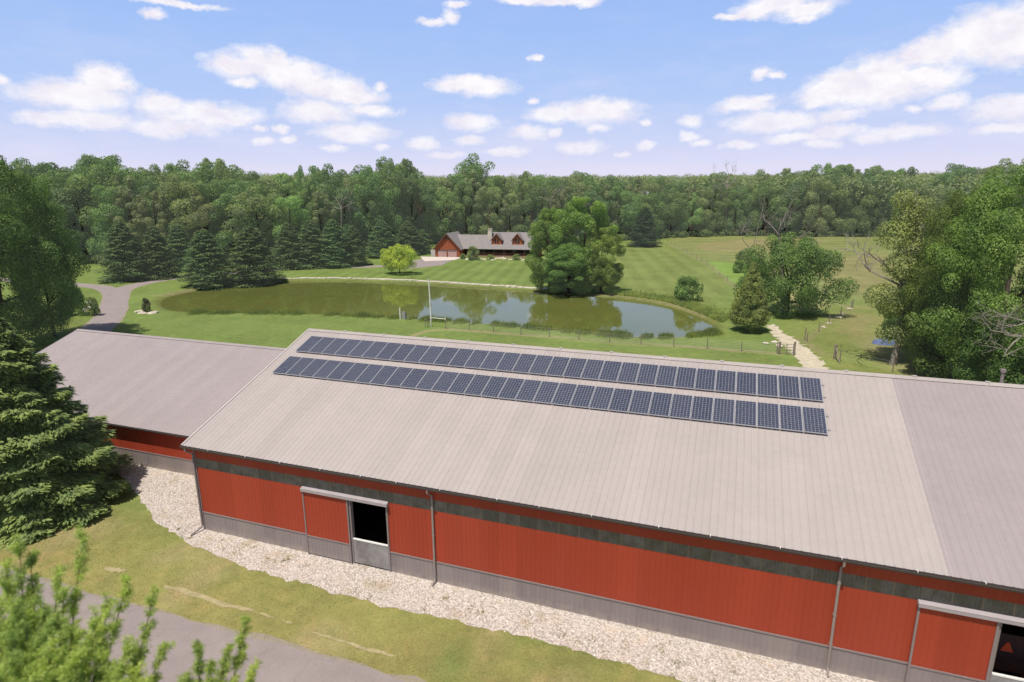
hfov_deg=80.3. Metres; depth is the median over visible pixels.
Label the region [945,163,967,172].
woodland tree
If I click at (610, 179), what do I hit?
woodland tree
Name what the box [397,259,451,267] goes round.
driveway
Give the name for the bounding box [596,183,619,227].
woodland tree
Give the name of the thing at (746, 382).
solar panel
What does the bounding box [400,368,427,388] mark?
solar panel
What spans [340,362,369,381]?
solar panel
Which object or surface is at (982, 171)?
woodland tree
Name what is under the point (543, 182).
woodland tree
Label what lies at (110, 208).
woodland tree
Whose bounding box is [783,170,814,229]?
woodland tree
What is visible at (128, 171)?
woodland tree
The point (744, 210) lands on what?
woodland tree
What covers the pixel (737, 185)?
woodland tree
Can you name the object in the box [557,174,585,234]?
woodland tree
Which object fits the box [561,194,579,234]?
woodland tree
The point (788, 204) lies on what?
woodland tree
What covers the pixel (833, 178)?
woodland tree
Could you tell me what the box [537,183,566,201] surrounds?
tree
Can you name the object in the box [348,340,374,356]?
solar panel
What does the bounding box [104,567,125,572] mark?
bare earth strip
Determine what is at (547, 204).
woodland tree
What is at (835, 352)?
gatepost
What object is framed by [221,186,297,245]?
woodland tree
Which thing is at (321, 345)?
solar panel
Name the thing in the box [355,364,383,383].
solar panel
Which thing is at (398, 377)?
solar panel
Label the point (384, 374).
solar panel
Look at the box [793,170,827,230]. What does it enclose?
woodland tree
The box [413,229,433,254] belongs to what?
spruce
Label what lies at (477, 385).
solar panel
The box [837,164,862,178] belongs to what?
woodland tree
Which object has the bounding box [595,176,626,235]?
woodland tree
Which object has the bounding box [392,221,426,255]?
spruce
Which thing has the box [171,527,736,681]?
weeds
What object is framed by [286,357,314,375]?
solar panel
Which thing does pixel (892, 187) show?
woodland tree
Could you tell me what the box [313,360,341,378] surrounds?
solar panel
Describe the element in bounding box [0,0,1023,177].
sky
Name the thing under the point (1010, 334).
dead tree
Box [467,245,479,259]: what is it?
shrub
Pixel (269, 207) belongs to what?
woodland tree
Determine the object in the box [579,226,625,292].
shore tree
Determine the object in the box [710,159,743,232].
dead tree
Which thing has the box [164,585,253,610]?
bare earth strip
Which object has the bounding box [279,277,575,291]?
stone edging
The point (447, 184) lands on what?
woodland tree
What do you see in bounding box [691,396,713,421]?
solar panel
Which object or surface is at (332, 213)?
woodland tree
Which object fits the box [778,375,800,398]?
solar panel
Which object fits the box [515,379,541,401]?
solar panel
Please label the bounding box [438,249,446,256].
garage door
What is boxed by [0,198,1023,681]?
ground
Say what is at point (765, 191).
woodland tree
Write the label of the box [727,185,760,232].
woodland tree
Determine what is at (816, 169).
woodland tree
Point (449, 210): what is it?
woodland tree
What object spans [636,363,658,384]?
solar panel
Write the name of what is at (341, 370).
solar panel
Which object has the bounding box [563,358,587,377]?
solar panel
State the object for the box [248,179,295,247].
woodland tree
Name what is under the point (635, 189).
woodland tree
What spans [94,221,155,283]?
spruce
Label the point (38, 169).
woodland tree
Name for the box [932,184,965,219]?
woodland tree
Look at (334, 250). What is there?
spruce
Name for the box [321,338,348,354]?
solar panel
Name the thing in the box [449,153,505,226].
woodland tree
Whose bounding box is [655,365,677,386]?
solar panel
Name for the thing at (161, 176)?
woodland tree
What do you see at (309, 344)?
solar panel
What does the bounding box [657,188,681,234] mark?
woodland tree
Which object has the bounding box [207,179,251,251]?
woodland tree
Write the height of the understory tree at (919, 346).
10.098 m
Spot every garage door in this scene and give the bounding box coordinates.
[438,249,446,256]
[448,249,456,256]
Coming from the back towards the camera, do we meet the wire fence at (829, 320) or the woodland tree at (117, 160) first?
the woodland tree at (117, 160)
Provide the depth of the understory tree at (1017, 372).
51.14 m
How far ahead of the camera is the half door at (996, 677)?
21.87 m
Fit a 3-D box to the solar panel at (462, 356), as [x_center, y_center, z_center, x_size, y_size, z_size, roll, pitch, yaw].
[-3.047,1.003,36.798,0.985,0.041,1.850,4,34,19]
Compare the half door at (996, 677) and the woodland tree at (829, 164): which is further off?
the woodland tree at (829, 164)
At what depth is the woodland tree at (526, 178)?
253.80 m
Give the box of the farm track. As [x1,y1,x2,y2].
[766,324,828,368]
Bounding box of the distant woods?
[72,170,1022,213]
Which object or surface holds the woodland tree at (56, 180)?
on the ground at (666, 264)
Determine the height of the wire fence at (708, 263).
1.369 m
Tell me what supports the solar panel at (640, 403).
on the barn at (877, 534)
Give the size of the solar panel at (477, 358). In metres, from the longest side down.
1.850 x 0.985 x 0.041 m
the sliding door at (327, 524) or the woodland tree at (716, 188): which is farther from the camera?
the woodland tree at (716, 188)
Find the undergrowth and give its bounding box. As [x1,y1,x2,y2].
[7,228,1020,263]
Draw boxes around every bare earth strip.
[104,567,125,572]
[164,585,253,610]
[254,612,292,623]
[312,632,394,656]
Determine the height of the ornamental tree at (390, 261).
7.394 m
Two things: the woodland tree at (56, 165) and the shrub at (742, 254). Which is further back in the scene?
the woodland tree at (56, 165)
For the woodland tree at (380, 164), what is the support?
on the ground at (666, 264)
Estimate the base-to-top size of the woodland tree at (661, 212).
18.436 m
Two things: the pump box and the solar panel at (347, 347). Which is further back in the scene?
the pump box
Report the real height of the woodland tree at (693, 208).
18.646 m
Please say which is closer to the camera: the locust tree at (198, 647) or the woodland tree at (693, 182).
the locust tree at (198, 647)
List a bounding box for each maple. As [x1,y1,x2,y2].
[0,154,91,346]
[3,199,83,335]
[897,184,1007,370]
[913,165,1023,377]
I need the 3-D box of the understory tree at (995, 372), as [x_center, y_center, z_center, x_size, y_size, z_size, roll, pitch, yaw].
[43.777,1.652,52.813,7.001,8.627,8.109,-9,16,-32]
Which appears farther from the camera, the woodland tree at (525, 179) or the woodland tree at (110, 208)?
the woodland tree at (525, 179)
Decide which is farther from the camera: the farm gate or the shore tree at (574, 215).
the shore tree at (574, 215)
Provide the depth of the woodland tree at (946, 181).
247.44 m
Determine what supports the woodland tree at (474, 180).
on the ground at (666, 264)
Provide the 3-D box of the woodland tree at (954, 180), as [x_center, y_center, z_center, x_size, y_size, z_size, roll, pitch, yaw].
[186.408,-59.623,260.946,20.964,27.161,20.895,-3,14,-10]
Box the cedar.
[728,261,771,331]
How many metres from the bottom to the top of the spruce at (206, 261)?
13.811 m
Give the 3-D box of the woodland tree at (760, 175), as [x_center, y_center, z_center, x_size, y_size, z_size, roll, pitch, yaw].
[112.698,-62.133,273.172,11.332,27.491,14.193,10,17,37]
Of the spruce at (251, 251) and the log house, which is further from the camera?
the log house
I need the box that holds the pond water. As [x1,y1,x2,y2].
[161,282,714,337]
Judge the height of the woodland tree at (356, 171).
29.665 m
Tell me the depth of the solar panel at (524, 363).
35.41 m
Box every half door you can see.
[353,538,388,569]
[990,672,1023,681]
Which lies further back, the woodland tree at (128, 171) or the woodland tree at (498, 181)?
the woodland tree at (498, 181)
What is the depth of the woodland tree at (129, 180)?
175.28 m
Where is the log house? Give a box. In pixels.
[431,229,542,257]
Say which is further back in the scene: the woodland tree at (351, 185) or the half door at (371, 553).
the woodland tree at (351, 185)
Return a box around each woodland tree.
[0,162,80,235]
[9,157,49,190]
[19,181,87,251]
[35,163,65,184]
[44,169,94,256]
[49,162,68,181]
[52,186,105,262]
[56,166,89,255]
[59,164,124,252]
[65,154,119,225]
[85,184,133,256]
[88,156,143,237]
[91,154,124,246]
[100,175,146,243]
[106,189,152,251]
[121,171,146,220]
[133,190,173,250]
[135,163,168,251]
[139,179,169,245]
[144,172,196,227]
[150,173,212,241]
[159,197,193,242]
[160,162,228,232]
[163,163,192,229]
[171,190,232,244]
[176,159,200,186]
[184,179,235,252]
[194,159,237,226]
[199,157,231,249]
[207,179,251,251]
[207,192,257,259]
[211,161,246,178]
[220,178,273,250]
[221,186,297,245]
[233,170,269,239]
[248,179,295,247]
[259,183,312,246]
[262,179,295,247]
[270,176,323,234]
[271,195,310,248]
[273,172,300,219]
[285,165,336,203]
[296,165,315,220]
[297,179,337,233]
[299,163,355,238]
[304,191,336,238]
[312,171,347,226]
[321,186,362,237]
[330,169,355,200]
[334,187,361,245]
[340,164,381,228]
[340,177,383,242]
[346,165,395,238]
[356,187,388,244]
[366,162,414,234]
[375,156,398,185]
[379,186,403,242]
[380,173,415,238]
[390,163,405,180]
[390,178,432,235]
[393,173,442,230]
[400,158,421,215]
[409,171,441,232]
[412,181,433,231]
[421,178,464,231]
[424,187,467,237]
[427,180,463,234]
[431,179,453,234]
[434,174,454,232]
[446,175,484,234]
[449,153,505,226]
[449,169,486,233]
[453,180,478,234]
[470,186,502,234]
[472,169,491,234]
[475,175,519,231]
[486,176,510,231]
[497,194,523,231]
[499,176,522,216]
[507,180,532,231]
[507,191,542,231]
[510,180,536,231]
[517,171,544,215]
[518,171,528,198]
[523,185,565,229]
[524,174,559,231]
[543,189,567,231]
[547,178,571,205]
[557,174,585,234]
[557,186,574,236]
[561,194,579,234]
[566,170,594,193]
[571,190,609,235]
[574,185,594,232]
[585,181,603,224]
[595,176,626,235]
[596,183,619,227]
[602,174,627,229]
[606,186,642,233]
[620,187,641,232]
[624,193,665,233]
[626,176,645,225]
[638,182,659,225]
[646,176,669,231]
[652,188,690,231]
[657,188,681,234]
[665,181,691,230]
[677,187,709,234]
[677,193,704,236]
[682,180,707,233]
[683,176,706,228]
[692,185,715,233]
[695,171,729,229]
[695,176,717,211]
[700,184,736,232]
[708,187,736,232]
[721,176,750,209]
[722,189,752,234]
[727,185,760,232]
[743,169,770,184]
[745,180,787,232]
[746,183,766,235]
[753,172,778,231]
[756,182,781,229]
[765,175,791,231]
[768,173,802,230]
[770,180,807,235]
[776,168,790,190]
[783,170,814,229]
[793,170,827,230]
[801,177,836,235]
[802,164,839,230]
[815,168,843,234]
[819,162,838,198]
[820,188,853,235]
[824,164,858,232]
[824,179,861,234]
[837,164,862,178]
[840,169,897,233]
[841,182,879,235]
[847,175,885,231]
[855,168,878,202]
[864,181,889,233]
[866,165,884,176]
[875,178,913,230]
[876,173,905,230]
[877,170,906,231]
[887,182,944,226]
[891,168,906,173]
[903,166,925,186]
[906,169,929,179]
[923,170,963,194]
[929,172,954,222]
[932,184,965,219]
[938,167,976,204]
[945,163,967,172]
[952,167,985,188]
[973,166,990,174]
[979,168,988,173]
[986,165,1008,173]
[994,163,1017,173]
[995,158,1020,172]
[1007,159,1023,173]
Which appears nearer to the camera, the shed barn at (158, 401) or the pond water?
the shed barn at (158, 401)
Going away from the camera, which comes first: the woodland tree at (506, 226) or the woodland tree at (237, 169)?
the woodland tree at (237, 169)
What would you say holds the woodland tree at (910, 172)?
on the ground at (666, 264)
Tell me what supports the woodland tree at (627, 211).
on the ground at (666, 264)
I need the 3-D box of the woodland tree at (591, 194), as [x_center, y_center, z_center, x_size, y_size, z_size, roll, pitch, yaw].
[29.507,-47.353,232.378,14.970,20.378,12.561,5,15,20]
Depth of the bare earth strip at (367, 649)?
25.49 m
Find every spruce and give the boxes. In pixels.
[0,317,134,554]
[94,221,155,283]
[136,226,184,280]
[163,224,196,272]
[175,228,240,290]
[222,226,286,287]
[271,222,310,270]
[292,220,331,269]
[313,219,355,268]
[337,226,371,266]
[366,220,398,258]
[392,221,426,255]
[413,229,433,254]
[626,207,661,247]
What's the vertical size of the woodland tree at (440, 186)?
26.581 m
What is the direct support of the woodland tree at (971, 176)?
on the ground at (666, 264)
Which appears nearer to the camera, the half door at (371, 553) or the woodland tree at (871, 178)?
the half door at (371, 553)
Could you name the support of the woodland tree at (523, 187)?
on the ground at (666, 264)
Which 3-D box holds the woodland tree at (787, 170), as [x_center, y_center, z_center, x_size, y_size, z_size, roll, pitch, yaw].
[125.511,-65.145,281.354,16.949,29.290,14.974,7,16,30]
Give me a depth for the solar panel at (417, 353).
37.75 m
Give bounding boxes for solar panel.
[272,356,301,373]
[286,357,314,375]
[296,336,322,351]
[299,359,327,376]
[308,337,335,353]
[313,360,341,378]
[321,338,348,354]
[326,361,355,379]
[334,339,361,355]
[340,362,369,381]
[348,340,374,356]
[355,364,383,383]
[361,341,388,358]
[370,365,397,384]
[375,342,402,359]
[385,367,413,386]
[389,343,415,360]
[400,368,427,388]
[404,345,429,362]
[415,370,443,390]
[418,346,444,363]
[431,371,458,391]
[433,347,459,365]
[447,373,474,393]
[448,348,474,366]
[464,350,489,368]
[464,374,491,395]
[480,351,505,369]
[481,376,507,397]
[496,352,520,371]
[498,378,524,399]
[512,353,536,372]
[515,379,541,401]
[529,355,553,374]
[533,381,559,403]
[546,356,569,376]
[551,383,577,405]
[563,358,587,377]
[570,384,595,407]
[581,359,604,379]
[589,386,614,409]
[599,360,622,381]
[608,388,633,411]
[617,362,640,383]
[628,390,652,414]
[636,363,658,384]
[649,392,672,416]
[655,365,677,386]
[669,394,692,418]
[675,367,696,388]
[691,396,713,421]
[695,368,715,390]
[712,398,734,423]
[715,370,735,392]
[734,400,756,426]
[736,372,756,394]
[757,373,777,396]
[757,402,779,428]
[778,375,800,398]
[779,404,803,431]
[799,377,822,400]
[802,406,827,434]
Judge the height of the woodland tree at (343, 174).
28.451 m
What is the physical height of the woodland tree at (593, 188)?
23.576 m
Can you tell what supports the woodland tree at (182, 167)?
on the ground at (666, 264)
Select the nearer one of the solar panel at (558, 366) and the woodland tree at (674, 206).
the solar panel at (558, 366)
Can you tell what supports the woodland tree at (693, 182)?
on the ground at (666, 264)
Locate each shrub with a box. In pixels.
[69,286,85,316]
[83,297,100,315]
[141,297,151,311]
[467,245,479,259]
[511,254,519,259]
[673,275,703,300]
[732,260,745,272]
[735,248,754,266]
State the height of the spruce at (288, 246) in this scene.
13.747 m
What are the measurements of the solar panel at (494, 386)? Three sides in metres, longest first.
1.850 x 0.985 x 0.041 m
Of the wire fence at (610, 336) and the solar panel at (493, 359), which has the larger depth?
the wire fence at (610, 336)
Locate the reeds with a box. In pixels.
[184,307,724,340]
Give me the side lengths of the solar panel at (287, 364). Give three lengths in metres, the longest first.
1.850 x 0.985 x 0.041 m
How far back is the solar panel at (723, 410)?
29.82 m
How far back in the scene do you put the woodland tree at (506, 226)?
233.45 m
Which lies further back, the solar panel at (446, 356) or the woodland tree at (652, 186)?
the woodland tree at (652, 186)
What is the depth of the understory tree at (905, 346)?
67.35 m
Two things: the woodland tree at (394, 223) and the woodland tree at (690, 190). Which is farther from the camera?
the woodland tree at (690, 190)
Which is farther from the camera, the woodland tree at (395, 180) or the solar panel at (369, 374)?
the woodland tree at (395, 180)
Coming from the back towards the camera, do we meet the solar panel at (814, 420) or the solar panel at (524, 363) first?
the solar panel at (524, 363)
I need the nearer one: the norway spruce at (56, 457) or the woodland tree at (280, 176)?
the norway spruce at (56, 457)
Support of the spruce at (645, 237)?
on the ground at (666, 264)
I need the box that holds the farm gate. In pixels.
[780,344,793,352]
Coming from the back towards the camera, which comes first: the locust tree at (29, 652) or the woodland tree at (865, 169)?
the woodland tree at (865, 169)
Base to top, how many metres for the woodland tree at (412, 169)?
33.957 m
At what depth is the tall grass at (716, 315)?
103.36 m
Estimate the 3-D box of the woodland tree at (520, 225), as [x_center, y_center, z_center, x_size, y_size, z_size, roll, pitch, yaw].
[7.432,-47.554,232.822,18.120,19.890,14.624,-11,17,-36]
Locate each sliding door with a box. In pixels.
[302,492,352,562]
[905,607,999,681]
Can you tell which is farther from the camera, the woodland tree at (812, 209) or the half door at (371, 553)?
the woodland tree at (812, 209)
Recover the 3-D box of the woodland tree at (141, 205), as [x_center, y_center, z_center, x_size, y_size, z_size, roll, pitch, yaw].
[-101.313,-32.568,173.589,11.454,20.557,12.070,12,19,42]
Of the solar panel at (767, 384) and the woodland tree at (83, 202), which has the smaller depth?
the solar panel at (767, 384)
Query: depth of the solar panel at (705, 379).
32.06 m
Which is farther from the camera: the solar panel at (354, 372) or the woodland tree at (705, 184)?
the woodland tree at (705, 184)
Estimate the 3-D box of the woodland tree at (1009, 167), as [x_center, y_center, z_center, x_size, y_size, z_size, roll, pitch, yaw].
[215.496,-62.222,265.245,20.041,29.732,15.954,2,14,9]
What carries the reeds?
on the ground at (666, 264)
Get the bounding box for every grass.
[604,287,728,321]
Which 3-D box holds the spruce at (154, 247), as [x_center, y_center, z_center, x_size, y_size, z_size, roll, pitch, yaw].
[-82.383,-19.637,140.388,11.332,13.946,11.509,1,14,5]
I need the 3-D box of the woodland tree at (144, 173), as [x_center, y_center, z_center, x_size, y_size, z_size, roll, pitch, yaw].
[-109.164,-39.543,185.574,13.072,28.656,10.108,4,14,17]
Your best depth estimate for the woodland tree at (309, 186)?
186.38 m
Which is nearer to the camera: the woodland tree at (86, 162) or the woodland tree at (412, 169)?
the woodland tree at (86, 162)
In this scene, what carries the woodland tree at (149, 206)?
on the ground at (666, 264)
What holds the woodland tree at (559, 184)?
on the ground at (666, 264)
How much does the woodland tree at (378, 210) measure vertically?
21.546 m
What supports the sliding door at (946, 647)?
in the barn at (877, 534)
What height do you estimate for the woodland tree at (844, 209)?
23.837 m
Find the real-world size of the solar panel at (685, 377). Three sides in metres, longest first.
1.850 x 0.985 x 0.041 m
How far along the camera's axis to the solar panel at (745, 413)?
29.49 m
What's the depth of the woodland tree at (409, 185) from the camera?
221.04 m
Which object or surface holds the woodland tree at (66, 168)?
on the ground at (666, 264)
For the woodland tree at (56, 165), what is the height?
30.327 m
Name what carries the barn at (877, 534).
on the ground at (666, 264)
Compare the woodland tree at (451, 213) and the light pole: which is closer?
the light pole
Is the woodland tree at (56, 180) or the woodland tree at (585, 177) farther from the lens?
the woodland tree at (585, 177)
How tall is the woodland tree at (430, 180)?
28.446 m
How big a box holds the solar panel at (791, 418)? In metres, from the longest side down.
1.850 x 0.985 x 0.041 m
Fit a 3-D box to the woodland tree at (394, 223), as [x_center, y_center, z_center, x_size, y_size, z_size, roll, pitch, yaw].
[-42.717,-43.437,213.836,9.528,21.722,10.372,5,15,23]
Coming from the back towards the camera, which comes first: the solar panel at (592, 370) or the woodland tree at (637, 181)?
the woodland tree at (637, 181)
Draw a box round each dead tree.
[329,172,355,232]
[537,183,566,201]
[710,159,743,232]
[729,188,832,311]
[837,180,940,364]
[970,303,1023,356]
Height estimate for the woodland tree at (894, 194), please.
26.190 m
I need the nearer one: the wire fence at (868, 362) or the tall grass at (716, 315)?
the wire fence at (868, 362)
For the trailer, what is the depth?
23.06 m
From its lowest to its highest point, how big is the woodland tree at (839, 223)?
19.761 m
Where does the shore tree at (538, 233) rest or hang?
on the ground at (666, 264)
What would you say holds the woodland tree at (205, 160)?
on the ground at (666, 264)
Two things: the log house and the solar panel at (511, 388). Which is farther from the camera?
the log house
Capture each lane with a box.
[1,278,125,304]
[83,265,384,331]
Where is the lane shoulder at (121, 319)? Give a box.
[80,265,372,331]
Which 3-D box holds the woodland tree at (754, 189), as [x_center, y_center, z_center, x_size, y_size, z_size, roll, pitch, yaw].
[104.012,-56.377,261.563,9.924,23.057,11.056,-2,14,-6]
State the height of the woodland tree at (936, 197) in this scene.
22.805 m
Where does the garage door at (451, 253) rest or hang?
in the log house
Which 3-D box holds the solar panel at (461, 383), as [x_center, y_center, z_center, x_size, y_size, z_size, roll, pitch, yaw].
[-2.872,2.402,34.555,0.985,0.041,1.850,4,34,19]
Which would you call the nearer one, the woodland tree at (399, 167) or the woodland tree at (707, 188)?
the woodland tree at (399, 167)
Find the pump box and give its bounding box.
[402,311,406,318]
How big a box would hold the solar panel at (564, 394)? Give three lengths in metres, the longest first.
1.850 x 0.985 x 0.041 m
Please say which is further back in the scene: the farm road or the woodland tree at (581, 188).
the woodland tree at (581, 188)
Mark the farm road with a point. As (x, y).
(283, 662)
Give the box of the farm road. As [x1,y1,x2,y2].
[0,567,403,681]
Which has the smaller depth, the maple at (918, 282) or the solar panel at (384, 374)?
the solar panel at (384, 374)
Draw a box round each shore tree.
[524,207,570,292]
[540,241,596,292]
[548,196,618,295]
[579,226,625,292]
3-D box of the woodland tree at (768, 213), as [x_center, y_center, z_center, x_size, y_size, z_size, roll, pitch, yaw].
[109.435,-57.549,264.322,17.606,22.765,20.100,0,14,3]
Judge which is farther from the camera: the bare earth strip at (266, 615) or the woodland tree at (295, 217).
the woodland tree at (295, 217)
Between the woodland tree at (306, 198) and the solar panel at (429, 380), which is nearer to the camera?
the solar panel at (429, 380)
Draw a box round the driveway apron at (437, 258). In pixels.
[421,257,459,260]
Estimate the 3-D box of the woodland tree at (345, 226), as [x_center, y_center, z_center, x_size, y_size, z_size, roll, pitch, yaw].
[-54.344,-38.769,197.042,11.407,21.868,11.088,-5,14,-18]
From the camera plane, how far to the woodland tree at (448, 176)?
251.19 m
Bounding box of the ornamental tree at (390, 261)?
[380,243,417,273]
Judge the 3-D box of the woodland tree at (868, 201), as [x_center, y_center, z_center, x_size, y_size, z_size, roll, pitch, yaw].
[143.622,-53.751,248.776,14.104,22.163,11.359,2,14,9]
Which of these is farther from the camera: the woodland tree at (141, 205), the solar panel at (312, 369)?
the woodland tree at (141, 205)
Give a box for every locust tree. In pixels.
[0,523,176,681]
[174,613,262,681]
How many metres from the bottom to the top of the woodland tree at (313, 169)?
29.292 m
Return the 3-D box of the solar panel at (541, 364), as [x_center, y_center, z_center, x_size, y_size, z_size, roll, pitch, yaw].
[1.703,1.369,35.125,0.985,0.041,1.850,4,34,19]
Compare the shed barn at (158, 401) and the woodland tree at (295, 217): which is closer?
the shed barn at (158, 401)
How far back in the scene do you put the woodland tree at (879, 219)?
249.42 m
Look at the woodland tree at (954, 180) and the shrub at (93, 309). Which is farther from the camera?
the woodland tree at (954, 180)
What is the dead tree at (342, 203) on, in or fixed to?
on the ground at (666, 264)
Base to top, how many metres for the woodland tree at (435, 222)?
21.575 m
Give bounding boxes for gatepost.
[833,344,836,358]
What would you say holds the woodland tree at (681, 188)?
on the ground at (666, 264)
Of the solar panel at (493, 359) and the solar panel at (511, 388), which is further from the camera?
the solar panel at (493, 359)
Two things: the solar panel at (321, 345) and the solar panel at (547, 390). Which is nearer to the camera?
the solar panel at (547, 390)
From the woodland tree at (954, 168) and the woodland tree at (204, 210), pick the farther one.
the woodland tree at (954, 168)
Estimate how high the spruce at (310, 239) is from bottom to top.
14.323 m
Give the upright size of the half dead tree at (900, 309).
20.469 m
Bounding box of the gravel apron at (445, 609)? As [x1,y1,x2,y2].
[111,462,875,681]
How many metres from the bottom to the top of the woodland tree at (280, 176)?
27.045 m
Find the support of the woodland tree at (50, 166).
on the ground at (666, 264)
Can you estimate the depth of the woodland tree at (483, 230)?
232.88 m
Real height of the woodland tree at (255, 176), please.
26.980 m
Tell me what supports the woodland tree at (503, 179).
on the ground at (666, 264)
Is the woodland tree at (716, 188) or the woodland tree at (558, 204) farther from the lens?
the woodland tree at (716, 188)
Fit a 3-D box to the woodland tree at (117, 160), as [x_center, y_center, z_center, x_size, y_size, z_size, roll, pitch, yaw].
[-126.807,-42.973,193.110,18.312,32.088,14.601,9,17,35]
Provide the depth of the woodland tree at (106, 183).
174.19 m
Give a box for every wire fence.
[445,320,777,353]
[671,241,736,284]
[807,301,851,340]
[839,350,894,372]
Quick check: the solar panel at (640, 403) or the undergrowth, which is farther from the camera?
the undergrowth
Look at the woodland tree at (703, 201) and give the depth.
258.88 m
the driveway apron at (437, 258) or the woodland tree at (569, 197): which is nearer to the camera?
the driveway apron at (437, 258)
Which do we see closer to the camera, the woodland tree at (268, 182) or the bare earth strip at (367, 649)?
the bare earth strip at (367, 649)
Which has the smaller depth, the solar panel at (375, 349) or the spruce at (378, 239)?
the solar panel at (375, 349)
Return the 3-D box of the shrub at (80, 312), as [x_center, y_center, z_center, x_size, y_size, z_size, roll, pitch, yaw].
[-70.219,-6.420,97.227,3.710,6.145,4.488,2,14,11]
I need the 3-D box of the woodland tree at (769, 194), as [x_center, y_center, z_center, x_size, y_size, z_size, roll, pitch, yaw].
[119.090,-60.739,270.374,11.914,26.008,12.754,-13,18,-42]
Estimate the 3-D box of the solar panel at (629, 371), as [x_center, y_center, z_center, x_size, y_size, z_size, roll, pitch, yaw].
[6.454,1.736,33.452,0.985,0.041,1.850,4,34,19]
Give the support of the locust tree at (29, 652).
on the ground at (666, 264)
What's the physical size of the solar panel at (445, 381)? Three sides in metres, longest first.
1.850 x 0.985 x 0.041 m
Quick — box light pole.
[428,277,431,321]
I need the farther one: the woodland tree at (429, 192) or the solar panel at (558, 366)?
the woodland tree at (429, 192)
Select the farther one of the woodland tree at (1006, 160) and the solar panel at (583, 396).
the woodland tree at (1006, 160)
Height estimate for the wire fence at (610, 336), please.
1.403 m
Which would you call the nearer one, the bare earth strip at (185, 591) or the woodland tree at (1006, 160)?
the bare earth strip at (185, 591)
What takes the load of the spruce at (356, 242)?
on the ground at (666, 264)
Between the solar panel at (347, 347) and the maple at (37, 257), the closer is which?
the solar panel at (347, 347)
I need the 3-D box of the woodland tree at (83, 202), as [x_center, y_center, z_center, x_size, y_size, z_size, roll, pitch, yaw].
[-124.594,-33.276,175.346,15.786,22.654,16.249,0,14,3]
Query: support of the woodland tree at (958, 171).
on the ground at (666, 264)
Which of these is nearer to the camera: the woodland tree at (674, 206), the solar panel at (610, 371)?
the solar panel at (610, 371)
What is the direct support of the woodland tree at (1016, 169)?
on the ground at (666, 264)
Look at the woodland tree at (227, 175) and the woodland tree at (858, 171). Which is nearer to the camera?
the woodland tree at (227, 175)
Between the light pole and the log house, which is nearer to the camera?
the light pole
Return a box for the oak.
[733,231,859,317]
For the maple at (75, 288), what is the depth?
80.31 m
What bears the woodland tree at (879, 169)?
on the ground at (666, 264)
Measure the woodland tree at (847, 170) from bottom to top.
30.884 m
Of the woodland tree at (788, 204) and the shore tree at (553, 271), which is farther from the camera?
the woodland tree at (788, 204)
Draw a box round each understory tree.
[882,308,912,339]
[897,229,943,356]
[903,284,996,378]
[952,311,1023,384]
[1006,364,1023,384]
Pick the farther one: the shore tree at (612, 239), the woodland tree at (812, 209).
the woodland tree at (812, 209)
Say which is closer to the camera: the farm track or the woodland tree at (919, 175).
the farm track
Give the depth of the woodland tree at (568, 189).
236.06 m
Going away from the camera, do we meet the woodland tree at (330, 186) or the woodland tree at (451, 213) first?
the woodland tree at (330, 186)
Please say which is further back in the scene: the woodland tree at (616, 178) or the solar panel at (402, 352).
the woodland tree at (616, 178)
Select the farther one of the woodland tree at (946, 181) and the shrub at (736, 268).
the woodland tree at (946, 181)
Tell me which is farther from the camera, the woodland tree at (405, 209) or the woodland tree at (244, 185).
the woodland tree at (405, 209)
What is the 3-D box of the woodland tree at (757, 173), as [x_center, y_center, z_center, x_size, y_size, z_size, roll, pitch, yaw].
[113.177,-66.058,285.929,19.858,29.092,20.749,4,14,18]
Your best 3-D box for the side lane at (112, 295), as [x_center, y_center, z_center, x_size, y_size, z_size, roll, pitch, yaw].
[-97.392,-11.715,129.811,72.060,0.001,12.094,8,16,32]
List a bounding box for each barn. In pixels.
[37,329,285,474]
[179,328,1023,681]
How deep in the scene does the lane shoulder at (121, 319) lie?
106.30 m
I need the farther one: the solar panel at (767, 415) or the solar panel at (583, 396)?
the solar panel at (583, 396)
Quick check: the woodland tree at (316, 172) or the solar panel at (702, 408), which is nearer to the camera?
the solar panel at (702, 408)
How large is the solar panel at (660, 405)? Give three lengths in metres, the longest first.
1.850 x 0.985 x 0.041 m
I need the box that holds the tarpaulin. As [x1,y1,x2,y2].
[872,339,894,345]
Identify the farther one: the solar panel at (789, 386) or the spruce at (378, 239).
the spruce at (378, 239)
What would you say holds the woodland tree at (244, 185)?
on the ground at (666, 264)
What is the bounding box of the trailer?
[993,632,1023,677]
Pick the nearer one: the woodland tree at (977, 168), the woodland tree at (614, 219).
the woodland tree at (614, 219)
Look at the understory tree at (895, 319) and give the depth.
75.81 m
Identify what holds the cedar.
on the ground at (666, 264)
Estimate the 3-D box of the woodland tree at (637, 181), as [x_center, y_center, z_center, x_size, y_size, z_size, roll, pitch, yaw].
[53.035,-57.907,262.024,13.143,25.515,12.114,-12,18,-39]
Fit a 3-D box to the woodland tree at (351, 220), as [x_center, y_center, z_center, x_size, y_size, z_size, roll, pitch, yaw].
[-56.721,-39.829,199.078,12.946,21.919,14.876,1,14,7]
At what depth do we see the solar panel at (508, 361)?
35.74 m

